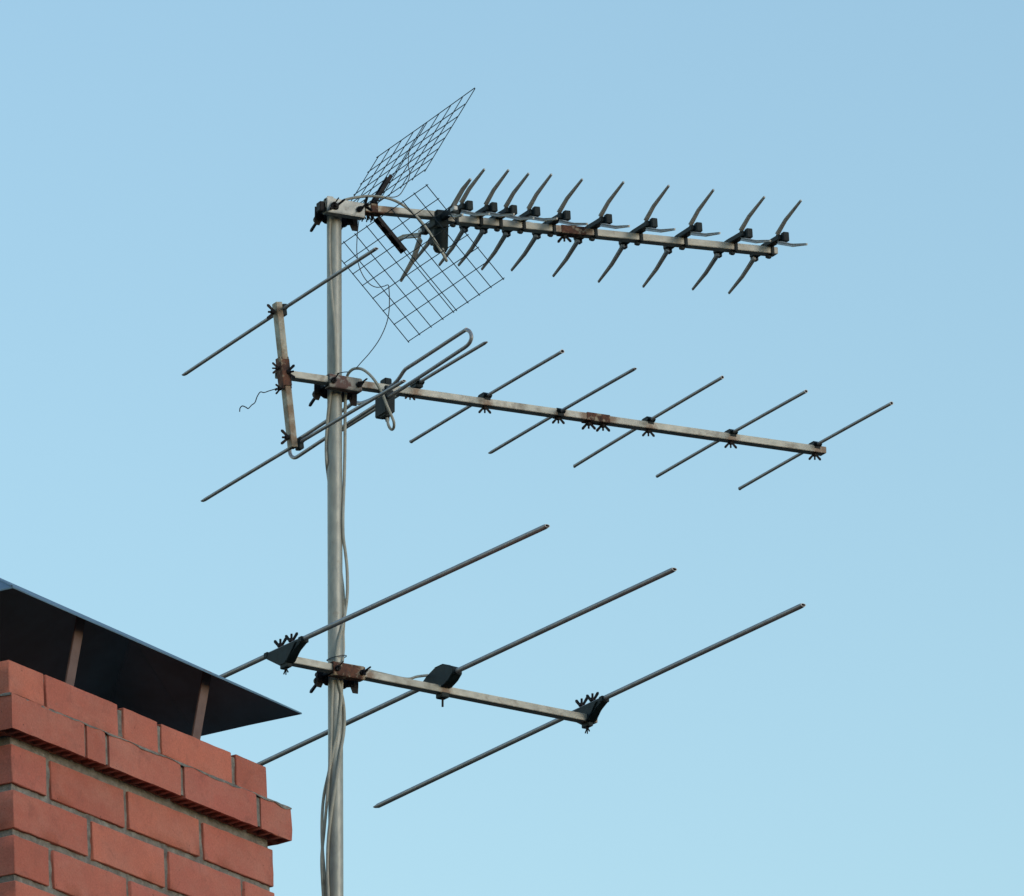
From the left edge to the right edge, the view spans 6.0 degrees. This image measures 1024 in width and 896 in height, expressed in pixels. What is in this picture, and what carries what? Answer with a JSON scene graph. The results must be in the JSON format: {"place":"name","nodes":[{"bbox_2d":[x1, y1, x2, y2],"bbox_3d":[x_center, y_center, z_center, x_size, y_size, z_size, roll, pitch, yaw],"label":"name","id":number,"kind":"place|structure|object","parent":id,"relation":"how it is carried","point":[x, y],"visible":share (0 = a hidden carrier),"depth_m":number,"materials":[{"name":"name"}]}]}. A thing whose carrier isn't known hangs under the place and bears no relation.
{"place":"outdoors","nodes":[
{"label":"outdoors","id":0,"kind":"place"},
{"bbox_2d":[0,0,1023,895],"label":"sky","id":1,"kind":"structure","parent":0,"point":[166,166],"materials":[{"name":"blue"}]},
{"label":"ground","id":2,"kind":"structure","parent":0,"visible":0},
{"bbox_2d":[0,578,301,895],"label":"brick chimney","id":3,"kind":"object","parent":2,"relation":"on","point":[118,777],"visible":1,"depth_m":20.35,"materials":[{"name":"brick"}]},
{"bbox_2d":[327,215,342,895],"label":"antenna mast","id":4,"kind":"object","parent":2,"relation":"on","point":[334,543],"visible":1,"depth_m":21.27,"materials":[{"name":"metal"}]},
{"bbox_2d":[320,680,334,895],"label":"coaxial cable","id":5,"kind":"object","parent":4,"relation":"attached to","point":[328,776],"visible":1,"depth_m":21.09,"materials":[{"name":"grey plastic"}]},
{"bbox_2d":[320,219,344,895],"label":"coaxial cable","id":6,"kind":"object","parent":4,"relation":"attached to","point":[326,466],"visible":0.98,"depth_m":21.26,"materials":[{"name":"grey plastic"}]},
{"bbox_2d":[326,392,348,895],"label":"coaxial cable","id":7,"kind":"object","parent":4,"relation":"attached to","point":[339,638],"visible":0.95,"depth_m":21.19,"materials":[{"name":"grey plastic"}]},
{"bbox_2d":[219,524,805,807],"bbox_3d":[-0.177,0.532,21.328,0.814,0.102,2.163,11,-21,-31],"label":"tv antenna","id":8,"kind":"object","parent":4,"relation":"attached to","point":[440,681],"visible":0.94,"depth_m":21.21,"materials":[{"name":"metal"}]},
{"bbox_2d":[182,247,892,501],"bbox_3d":[0.065,-0.051,21.600,1.407,0.329,0.997,11,-21,-30],"label":"tv antenna","id":9,"kind":"object","parent":4,"relation":"attached to","point":[351,387],"visible":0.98,"depth_m":21.48,"materials":[{"name":"metal"}]},
{"bbox_2d":[239,387,277,411],"bbox_3d":[-0.549,-0.106,21.225,0.095,0.070,0.010,9,-20,-26],"label":"wire","id":10,"kind":"object","parent":9,"relation":"attached to","point":[256,398],"visible":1,"depth_m":21.23,"materials":[{"name":"metal"}]},
{"bbox_2d":[346,367,394,430],"bbox_3d":[-0.307,-0.108,21.351,0.102,0.141,0.072,5,-19,-15],"label":"coaxial cable","id":11,"kind":"object","parent":9,"relation":"attached to","point":[380,390],"visible":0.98,"depth_m":21.33,"materials":[{"name":"grey plastic"}]},
{"bbox_2d":[310,87,807,342],"bbox_3d":[0.083,-0.474,21.709,1.136,0.432,0.501,9,-20,-25],"label":"tv antenna","id":12,"kind":"object","parent":4,"relation":"attached to","point":[351,212],"visible":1,"depth_m":21.66,"materials":[{"name":"metal"}]},
{"bbox_2d":[356,217,389,367],"bbox_3d":[-0.305,-0.341,21.426,0.076,0.361,0.025,2,-18,-6],"label":"wire","id":13,"kind":"object","parent":12,"relation":"hanging from","point":[376,287],"visible":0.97,"depth_m":21.43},
{"bbox_2d":[377,148,409,201],"bbox_3d":[-0.262,-0.602,21.558,0.082,0.138,0.002,9,-20,-25],"label":"wire","id":14,"kind":"object","parent":12,"relation":"attached to","point":[406,183],"visible":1,"depth_m":21.57,"materials":[{"name":"grey metal"}]},
{"bbox_2d":[342,195,447,261],"bbox_3d":[-0.254,-0.484,21.508,0.256,0.142,0.066,8,-20,-24],"label":"coaxial cable","id":15,"kind":"object","parent":12,"relation":"attached to","point":[405,207],"visible":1,"depth_m":21.51,"materials":[{"name":"grey plastic"}]}
]}

